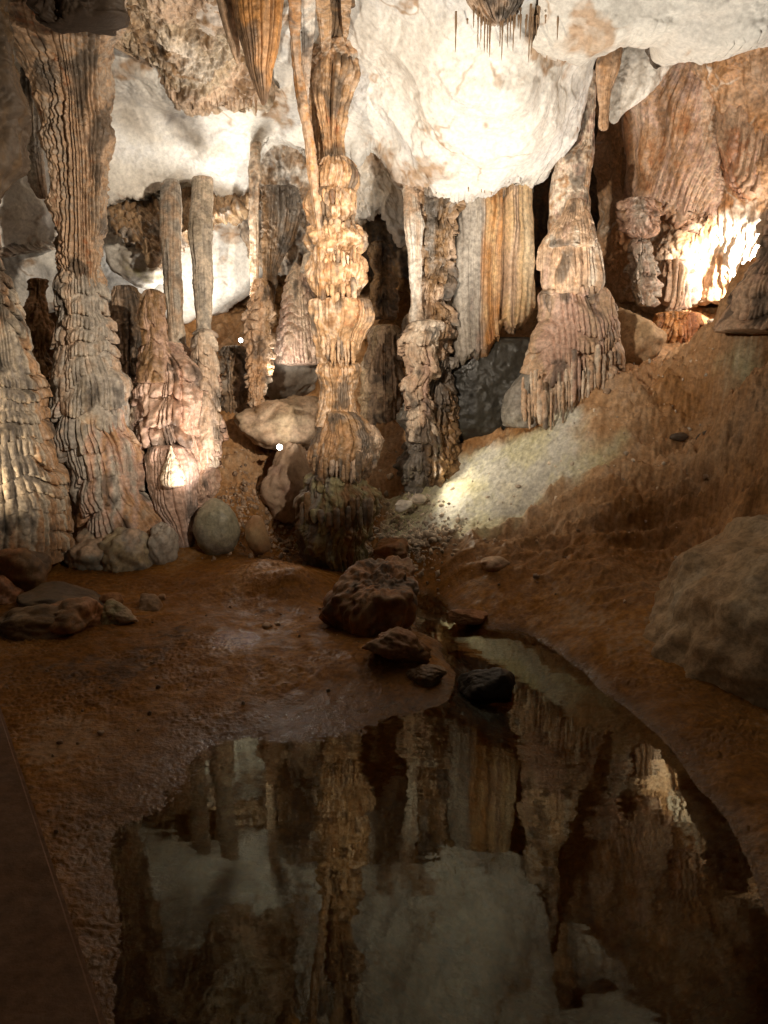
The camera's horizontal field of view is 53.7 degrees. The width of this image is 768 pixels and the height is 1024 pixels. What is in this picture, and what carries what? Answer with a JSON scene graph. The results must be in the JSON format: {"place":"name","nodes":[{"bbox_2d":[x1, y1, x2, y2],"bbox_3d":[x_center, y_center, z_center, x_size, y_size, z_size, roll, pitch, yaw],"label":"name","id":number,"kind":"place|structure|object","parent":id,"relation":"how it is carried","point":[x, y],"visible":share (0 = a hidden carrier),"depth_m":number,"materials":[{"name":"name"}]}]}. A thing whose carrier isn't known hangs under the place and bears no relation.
{"place":"outdoors","nodes":[
{"label":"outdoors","id":0,"kind":"place"},
{"bbox_2d":[1,220,262,323],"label":"wall","id":1,"kind":"structure","parent":0,"point":[231,276],"depth_m":8.02,"materials":[{"name":"stone"}]},
{"bbox_2d":[107,187,260,268],"bbox_3d":[-2.073,-3.034,7.475,1.808,1.390,1.476,0,11,0],"label":"wall popcorn","id":2,"kind":"object","parent":1,"relation":"attached to","point":[136,223],"depth_m":7.16,"materials":[{"name":"brown stone"}]},
{"bbox_2d":[105,242,162,288],"bbox_3d":[-2.405,-2.434,7.479,0.607,0.463,0.518,0,11,0],"label":"hanging rock","id":3,"kind":"object","parent":2,"relation":"hanging from","point":[128,264],"visible":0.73,"depth_m":7.30,"materials":[{"name":"stone"}]},
{"bbox_2d":[0,0,318,258],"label":"ceiling","id":4,"kind":"structure","parent":0,"point":[160,138],"depth_m":6.83,"materials":[{"name":"stone"}]},
{"bbox_2d":[0,0,31,203],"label":"hanging rock","id":5,"kind":"object","parent":4,"relation":"hanging from","point":[15,126],"visible":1,"depth_m":4.75,"materials":[{"name":"stone"}]},
{"bbox_2d":[20,67,47,198],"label":"thin column","id":6,"kind":"structure","parent":4,"relation":"attached to","point":[36,176],"depth_m":6.40,"materials":[{"name":"brown stone"}]},
{"bbox_2d":[26,0,129,35],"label":"hanging rock","id":7,"kind":"object","parent":4,"relation":"hanging from","point":[106,17],"visible":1,"depth_m":4.90,"materials":[{"name":"stone"}]},
{"bbox_2d":[114,0,278,116],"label":"ceiling fringe","id":8,"kind":"object","parent":4,"relation":"hanging from","point":[193,65],"visible":0.69,"depth_m":5.90,"materials":[{"name":"beige stone"}]},
{"bbox_2d":[216,0,283,104],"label":"stalactite","id":9,"kind":"object","parent":4,"relation":"hanging from","point":[255,26],"visible":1,"depth_m":4.97},
{"bbox_2d":[238,144,367,276],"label":"wall","id":10,"kind":"structure","parent":0,"point":[281,164],"depth_m":7.43,"materials":[{"name":"grey stone"}]},
{"bbox_2d":[0,256,767,1023],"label":"cave floor","id":11,"kind":"structure","parent":0,"point":[214,656],"depth_m":4.97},
{"bbox_2d":[0,575,23,604],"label":"rock","id":12,"kind":"object","parent":11,"relation":"on","point":[10,591],"visible":0.55,"depth_m":5.19,"materials":[{"name":"brown stone"}]},
{"bbox_2d":[0,547,52,591],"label":"rock","id":13,"kind":"object","parent":11,"relation":"on","point":[25,569],"visible":0.64,"depth_m":5.37,"materials":[{"name":"brown stone"}]},
{"bbox_2d":[0,603,65,640],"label":"rock","id":14,"kind":"object","parent":11,"relation":"on","point":[30,623],"visible":0.66,"depth_m":4.62,"materials":[{"name":"brown stone"}]},
{"bbox_2d":[49,597,103,634],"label":"rock","id":15,"kind":"object","parent":14,"relation":"on","point":[75,615],"visible":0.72,"depth_m":4.71,"materials":[{"name":"brown stone"}]},
{"bbox_2d":[0,234,74,564],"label":"stalagmite","id":16,"kind":"object","parent":11,"relation":"on","point":[35,510],"visible":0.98,"depth_m":5.69,"materials":[{"name":"beige stone"}]},
{"bbox_2d":[23,278,54,406],"bbox_3d":[-3.198,-1.450,7.044,0.348,1.393,0.288,0,11,0],"label":"flowstone","id":17,"kind":"object","parent":11,"relation":"on","point":[40,323],"visible":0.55,"depth_m":6.94,"materials":[{"name":"brown stone"}]},
{"bbox_2d":[0,707,105,1023],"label":"parapet wall","id":18,"kind":"structure","parent":11,"relation":"on","point":[45,977],"depth_m":1.49,"materials":[{"name":"paint"}]},
{"bbox_2d":[16,581,103,606],"bbox_3d":[-2.172,0.623,5.169,0.642,0.225,0.646,-3,11,-17],"label":"stone slab","id":19,"kind":"object","parent":11,"relation":"on","point":[51,592],"depth_m":5.10,"materials":[{"name":"stone"}]},
{"bbox_2d":[63,528,107,570],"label":"boulder","id":20,"kind":"object","parent":11,"relation":"on","point":[84,552],"visible":0.45,"depth_m":6.00,"materials":[{"name":"stone"}]},
{"bbox_2d":[8,0,162,537],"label":"column","id":21,"kind":"structure","parent":11,"relation":"on","point":[99,451],"depth_m":5.95,"materials":[{"name":"brown stone"}]},
{"bbox_2d":[99,592,123,603],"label":"rock","id":22,"kind":"object","parent":11,"relation":"on","point":[116,596],"visible":0.63,"depth_m":5.16,"materials":[{"name":"brown stone"}]},
{"bbox_2d":[100,598,138,624],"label":"rock","id":23,"kind":"object","parent":11,"relation":"on","point":[116,612],"visible":0.64,"depth_m":4.89,"materials":[{"name":"beige stone"}]},
{"bbox_2d":[108,285,141,387],"bbox_3d":[-2.416,-1.613,7.123,0.492,1.001,0.408,0,11,0],"label":"flowstone","id":24,"kind":"object","parent":11,"relation":"on","point":[123,304],"visible":0.42,"depth_m":6.97,"materials":[{"name":"brown stone"}]},
{"bbox_2d":[98,527,152,572],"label":"boulder","id":25,"kind":"object","parent":11,"relation":"on","point":[123,549],"visible":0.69,"depth_m":5.97,"materials":[{"name":"grey stone"}]},
{"bbox_2d":[139,593,162,611],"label":"rock","id":26,"kind":"object","parent":11,"relation":"on","point":[150,602],"visible":0.55,"depth_m":5.16,"materials":[{"name":"brown stone"}]},
{"bbox_2d":[158,594,165,599],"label":"rock","id":27,"kind":"object","parent":11,"relation":"on","point":[161,596],"visible":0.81,"depth_m":5.33,"materials":[{"name":"brown stone"}]},
{"bbox_2d":[148,522,178,564],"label":"boulder","id":28,"kind":"object","parent":11,"relation":"on","point":[163,544],"visible":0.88,"depth_m":6.09,"materials":[{"name":"beige stone"}]},
{"bbox_2d":[129,288,228,547],"bbox_3d":[-1.765,-0.718,6.465,0.753,2.269,0.688,-7,13,-34],"label":"stalagmite","id":29,"kind":"object","parent":11,"relation":"on","point":[175,401],"visible":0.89,"depth_m":6.24,"materials":[{"name":"beige stone"}]},
{"bbox_2d":[160,446,184,487],"bbox_3d":[-1.720,-0.370,6.155,0.207,0.340,0.168,0,11,0],"label":"stalagmite","id":30,"kind":"object","parent":29,"relation":"on","point":[172,475],"visible":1,"depth_m":6.12,"materials":[{"name":"white stone"}]},
{"bbox_2d":[159,178,186,344],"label":"slender column","id":31,"kind":"structure","parent":29,"relation":"on","point":[170,217],"depth_m":6.56,"materials":[{"name":"brown stone"}]},
{"bbox_2d":[187,175,213,329],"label":"slender column","id":32,"kind":"structure","parent":29,"relation":"on","point":[200,231],"depth_m":6.56,"materials":[{"name":"beige stone"}]},
{"bbox_2d":[192,498,239,554],"bbox_3d":[-1.393,0.140,6.335,0.386,0.523,0.338,0,11,0],"label":"boulder","id":33,"kind":"object","parent":11,"relation":"on","point":[216,528],"visible":0.94,"depth_m":6.21,"materials":[{"name":"beige stone"}]},
{"bbox_2d":[218,345,249,413],"bbox_3d":[-1.511,-1.007,7.683,0.557,1.338,0.414,0,11,0],"label":"flowstone","id":34,"kind":"object","parent":11,"relation":"on","point":[234,391],"visible":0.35,"depth_m":7.53,"materials":[{"name":"brown stone"}]},
{"bbox_2d":[245,515,270,555],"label":"boulder","id":35,"kind":"object","parent":11,"relation":"on","point":[257,538],"visible":1,"depth_m":6.27,"materials":[{"name":"stone"}]},
{"bbox_2d":[260,441,311,523],"bbox_3d":[-0.870,-0.277,7.086,0.517,0.760,0.530,0,11,0],"label":"boulder","id":36,"kind":"object","parent":11,"relation":"on","point":[282,485],"visible":0.77,"depth_m":6.89,"materials":[{"name":"stone"}]},
{"bbox_2d":[234,395,318,450],"bbox_3d":[-0.999,-0.842,7.373,1.032,0.580,0.787,6,12,30],"label":"boulder","id":37,"kind":"object","parent":36,"relation":"on","point":[269,424],"visible":0.76,"depth_m":7.10,"materials":[{"name":"limestone"},{"name":"rock"}]},
{"bbox_2d":[241,141,301,408],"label":"column","id":38,"kind":"structure","parent":37,"relation":"on","point":[281,208],"depth_m":7.04,"materials":[{"name":"brown stone"}]},
{"bbox_2d":[300,252,309,272],"bbox_3d":[-0.681,-2.262,6.904,0.168,0.190,0.134,-5,12,-23],"label":"bent knob","id":39,"kind":"object","parent":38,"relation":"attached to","point":[305,258],"visible":0.36,"depth_m":6.86,"materials":[{"name":"beige stone"}]},
{"bbox_2d":[274,444,282,449],"bbox_3d":[-0.942,-0.579,6.796,0.062,0.057,0.096,-4,4,-18],"label":"cave lamp","id":40,"kind":"object","parent":36,"relation":"attached to","point":[279,446],"visible":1,"depth_m":6.75,"materials":[{"name":"grey metal"}]},
{"bbox_2d":[266,349,317,399],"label":"boulder","id":41,"kind":"object","parent":11,"relation":"on","point":[288,381],"visible":0.34,"depth_m":7.66,"materials":[{"name":"stone"}]},
{"bbox_2d":[274,262,318,365],"bbox_3d":[-0.831,-1.942,7.475,0.518,0.994,0.434,0,11,0],"label":"stalagmite","id":42,"kind":"object","parent":41,"relation":"on","point":[294,345],"visible":0.73,"depth_m":7.35,"materials":[{"name":"beige stone"}]},
{"bbox_2d":[288,0,384,571],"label":"column","id":43,"kind":"structure","parent":11,"relation":"on","point":[337,506],"depth_m":6.01,"materials":[{"name":"beige stone"}]},
{"bbox_2d":[6,286,727,832],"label":"gravel","id":44,"kind":"structure","parent":11,"relation":"on","point":[426,538],"depth_m":6.59,"materials":[{"name":"brown gravel"}]},
{"bbox_2d":[318,555,419,636],"bbox_3d":[-0.102,0.726,4.968,0.655,0.821,0.674,0,11,0],"label":"boulder","id":45,"kind":"object","parent":11,"relation":"on","point":[370,597],"visible":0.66,"depth_m":4.77,"materials":[{"name":"brown stone"}]},
{"bbox_2d":[357,324,405,425],"bbox_3d":[0.022,-1.090,7.870,0.647,1.671,0.556,-5,12,-25],"label":"flowstone","id":46,"kind":"object","parent":11,"relation":"on","point":[380,398],"visible":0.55,"depth_m":7.70,"materials":[{"name":"brown stone"}]},
{"bbox_2d":[367,240,399,320],"bbox_3d":[-0.002,-2.521,8.287,0.343,0.836,0.315,10,14,42],"label":"flowstone","id":47,"kind":"object","parent":11,"relation":"on","point":[384,297],"visible":0.95,"depth_m":8.22,"materials":[{"name":"brown stone"}]},
{"bbox_2d":[373,537,409,559],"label":"boulder","id":48,"kind":"object","parent":11,"relation":"on","point":[384,548],"visible":0.64,"depth_m":6.23,"materials":[{"name":"brown stone"}]},
{"bbox_2d":[362,627,431,664],"bbox_3d":[0.073,0.783,4.300,0.403,0.262,0.264,0,11,0],"label":"rock","id":49,"kind":"object","parent":11,"relation":"on","point":[399,644],"visible":0.94,"depth_m":4.23,"materials":[{"name":"brown stone"}]},
{"bbox_2d":[394,500,412,511],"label":"rock","id":50,"kind":"object","parent":11,"relation":"on","point":[401,505],"visible":1,"depth_m":6.75,"materials":[{"name":"stone"}]},
{"bbox_2d":[409,494,426,504],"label":"rock","id":51,"kind":"object","parent":11,"relation":"on","point":[419,499],"visible":0.99,"depth_m":6.80,"materials":[{"name":"stone"}]},
{"bbox_2d":[405,664,446,686],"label":"rock","id":52,"kind":"object","parent":11,"relation":"on","point":[428,675],"visible":1,"depth_m":4.11,"materials":[{"name":"brown stone"}]},
{"bbox_2d":[393,185,465,494],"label":"column","id":53,"kind":"structure","parent":11,"relation":"on","point":[427,416],"depth_m":6.75,"materials":[{"name":"beige stone"}]},
{"bbox_2d":[458,667,515,698],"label":"rock","id":54,"kind":"object","parent":11,"relation":"on","point":[495,683],"visible":0.83,"depth_m":4.02,"materials":[{"name":"stone"}]},
{"bbox_2d":[449,337,529,440],"bbox_3d":[1.052,-1.148,7.397,1.532,1.083,0.951,0,11,0],"label":"rock slab","id":55,"kind":"object","parent":11,"relation":"on","point":[482,385],"visible":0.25,"depth_m":6.99,"materials":[{"name":"grey stone"}]},
{"bbox_2d":[481,556,509,570],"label":"rock","id":56,"kind":"object","parent":11,"relation":"on","point":[492,563],"visible":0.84,"depth_m":5.64,"materials":[{"name":"brown stone"}]},
{"bbox_2d":[501,69,625,429],"bbox_3d":[1.609,-2.182,6.601,1.093,3.135,0.824,0,11,0],"label":"stalagmite","id":57,"kind":"object","parent":11,"relation":"on","point":[575,346],"visible":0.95,"depth_m":6.50,"materials":[{"name":"brown stone"}]},
{"bbox_2d":[617,307,666,364],"bbox_3d":[2.311,-1.587,7.216,0.620,0.694,0.675,0,11,0],"label":"boulder","id":58,"kind":"object","parent":11,"relation":"on","point":[643,339],"visible":0.56,"depth_m":6.95,"materials":[{"name":"brown stone"}]},
{"bbox_2d":[669,432,688,441],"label":"rock","id":59,"kind":"object","parent":11,"relation":"on","point":[681,436],"visible":1,"depth_m":6.16,"materials":[{"name":"brown stone"}]},
{"bbox_2d":[643,514,767,709],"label":"boulder","id":60,"kind":"object","parent":11,"relation":"on","point":[708,619],"visible":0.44,"depth_m":4.06,"materials":[{"name":"rock"}]},
{"bbox_2d":[713,209,767,333],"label":"stalagmite","id":61,"kind":"object","parent":11,"relation":"on","point":[745,311],"visible":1,"depth_m":5.93,"materials":[{"name":"brown stone"}]},
{"bbox_2d":[356,153,421,247],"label":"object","id":62,"kind":"object","parent":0,"point":[380,192],"depth_m":7.33,"materials":[{"name":"stone"}]},
{"bbox_2d":[108,593,767,1023],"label":"pool water","id":63,"kind":"structure","parent":0,"point":[550,839],"depth_m":2.59,"materials":[{"name":"brown liquid"}]},
{"bbox_2d":[448,609,488,624],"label":"rock","id":64,"kind":"object","parent":63,"relation":"on","point":[467,616],"visible":1,"depth_m":5.13,"materials":[{"name":"brown stone"}]},
{"bbox_2d":[344,0,596,202],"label":"ceiling","id":65,"kind":"structure","parent":0,"point":[435,112],"depth_m":5.81,"materials":[{"name":"stone"}]},
{"bbox_2d":[447,183,535,365],"bbox_3d":[1.031,-2.209,7.066,0.869,1.674,0.700,-2,11,-10],"label":"drapery","id":66,"kind":"object","parent":65,"relation":"hanging from","point":[494,294],"visible":0.85,"depth_m":6.84,"materials":[{"name":"beige stone"}]},
{"bbox_2d":[466,0,523,26],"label":"hanging rock","id":67,"kind":"object","parent":65,"relation":"hanging from","point":[496,11],"visible":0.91,"depth_m":4.88,"materials":[{"name":"brown stone"}]},
{"bbox_2d":[473,6,474,27],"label":"straw stalactite","id":68,"kind":"object","parent":67,"relation":"hanging from","point":[473,15],"visible":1,"depth_m":4.91},
{"bbox_2d":[477,7,479,47],"bbox_3d":[0.610,-3.150,4.925,0.015,0.259,0.014,0,11,0],"label":"straw stalactite","id":69,"kind":"object","parent":67,"relation":"hanging from","point":[478,9],"visible":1,"depth_m":4.92},
{"bbox_2d":[480,15,481,40],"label":"straw stalactite","id":70,"kind":"object","parent":67,"relation":"hanging from","point":[480,26],"visible":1,"depth_m":4.92},
{"bbox_2d":[484,17,485,49],"bbox_3d":[0.654,-3.111,4.932,0.015,0.232,0.014,0,11,0],"label":"straw stalactite","id":71,"kind":"object","parent":67,"relation":"hanging from","point":[484,30],"visible":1,"depth_m":4.92},
{"bbox_2d":[489,18,491,56],"bbox_3d":[0.689,-3.086,4.937,0.015,0.236,0.014,0,11,0],"label":"straw stalactite","id":72,"kind":"object","parent":67,"relation":"hanging from","point":[490,35],"visible":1,"depth_m":4.93},
{"bbox_2d":[499,20,500,44],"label":"straw stalactite","id":73,"kind":"object","parent":67,"relation":"hanging from","point":[500,31],"visible":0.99,"depth_m":4.93},
{"bbox_2d":[501,19,503,59],"bbox_3d":[0.769,-3.079,4.938,0.015,0.259,0.014,0,11,0],"label":"straw stalactite","id":74,"kind":"object","parent":67,"relation":"hanging from","point":[502,25],"visible":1,"depth_m":4.93},
{"bbox_2d":[507,17,508,45],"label":"straw stalactite","id":75,"kind":"object","parent":67,"relation":"hanging from","point":[507,31],"visible":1,"depth_m":4.93},
{"bbox_2d":[510,14,511,37],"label":"straw stalactite","id":76,"kind":"object","parent":67,"relation":"hanging from","point":[510,24],"visible":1,"depth_m":4.92},
{"bbox_2d":[513,15,514,46],"bbox_3d":[0.841,-3.108,4.932,0.015,0.214,0.014,0,11,0],"label":"straw stalactite","id":77,"kind":"object","parent":67,"relation":"hanging from","point":[513,28],"visible":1,"depth_m":4.92},
{"bbox_2d":[520,14,521,37],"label":"straw stalactite","id":78,"kind":"object","parent":67,"relation":"hanging from","point":[520,23],"visible":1,"depth_m":4.92},
{"bbox_2d":[528,16,529,61],"bbox_3d":[0.945,-3.074,4.939,0.015,0.271,0.014,0,11,0],"label":"straw stalactite","id":79,"kind":"object","parent":65,"relation":"hanging from","point":[529,39],"visible":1,"depth_m":4.94},
{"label":"straw stalactite","id":80,"kind":"object","parent":65,"relation":"hanging from","visible":0},
{"bbox_2d":[455,18,456,51],"bbox_3d":[0.467,-3.098,4.934,0.015,0.203,0.014,0,11,0],"label":"straw stalactite","id":81,"kind":"object","parent":80,"relation":"attached to","point":[455,32],"visible":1,"depth_m":4.92},
{"bbox_2d":[361,59,599,286],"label":"wall back","id":82,"kind":"structure","parent":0,"point":[376,229],"depth_m":9.35,"materials":[{"name":"brown stone"}]},
{"bbox_2d":[532,0,767,66],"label":"ceiling shelf","id":83,"kind":"object","parent":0,"point":[674,32],"visible":1,"depth_m":4.87,"materials":[{"name":"stone"}]},
{"bbox_2d":[529,4,531,15],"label":"straw stalactite","id":84,"kind":"object","parent":83,"relation":"hanging from","point":[530,11],"visible":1,"depth_m":4.90},
{"bbox_2d":[531,16,533,54],"bbox_3d":[0.963,-3.095,4.935,0.015,0.230,0.014,0,11,0],"label":"straw stalactite","id":85,"kind":"object","parent":83,"relation":"hanging from","point":[532,23],"visible":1,"depth_m":4.93},
{"bbox_2d":[536,15,537,35],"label":"straw stalactite","id":86,"kind":"object","parent":83,"relation":"hanging from","point":[536,23],"visible":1,"depth_m":4.92},
{"bbox_2d":[557,17,558,38],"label":"straw stalactite","id":87,"kind":"object","parent":83,"relation":"hanging from","point":[557,26],"visible":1,"depth_m":4.92},
{"bbox_2d":[595,47,672,130],"bbox_3d":[2.082,-3.439,5.967,0.642,0.882,0.743,7,13,35],"label":"hanging rock","id":88,"kind":"object","parent":83,"relation":"hanging from","point":[627,78],"visible":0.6,"depth_m":5.95,"materials":[{"name":"stone"}]},
{"bbox_2d":[621,62,725,233],"bbox_3d":[2.759,-3.668,7.170,1.128,2.020,1.086,3,11,18],"label":"drapery","id":89,"kind":"object","parent":83,"relation":"hanging from","point":[671,146],"visible":0.64,"depth_m":6.99,"materials":[{"name":"brown stone"}]},
{"bbox_2d":[593,47,767,315],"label":"wall","id":90,"kind":"structure","parent":0,"point":[720,250],"depth_m":7.25,"materials":[{"name":"brown stone"}]},
{"bbox_2d":[619,118,625,194],"bbox_3d":[2.443,-3.616,7.566,0.316,1.206,0.137,0,11,0],"label":"drapery","id":91,"kind":"object","parent":90,"relation":"hanging from","point":[623,163],"visible":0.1,"depth_m":7.58,"materials":[{"name":"brown stone"}]},
{"bbox_2d":[615,196,701,311],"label":"column","id":92,"kind":"structure","parent":90,"relation":"attached to","point":[677,286],"depth_m":7.17,"materials":[{"name":"brown stone"}]},
{"bbox_2d":[652,311,703,343],"bbox_3d":[2.901,-1.729,7.513,0.480,0.502,0.314,-4,11,-19],"label":"drapery","id":93,"kind":"object","parent":92,"relation":"hanging from","point":[681,327],"visible":0.45,"depth_m":7.41,"materials":[{"name":"brown stone"}]},
{"bbox_2d":[716,104,767,203],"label":"drapery","id":94,"kind":"object","parent":90,"relation":"hanging from","point":[743,146],"visible":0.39,"depth_m":6.59,"materials":[{"name":"brown stone"}]}
]}

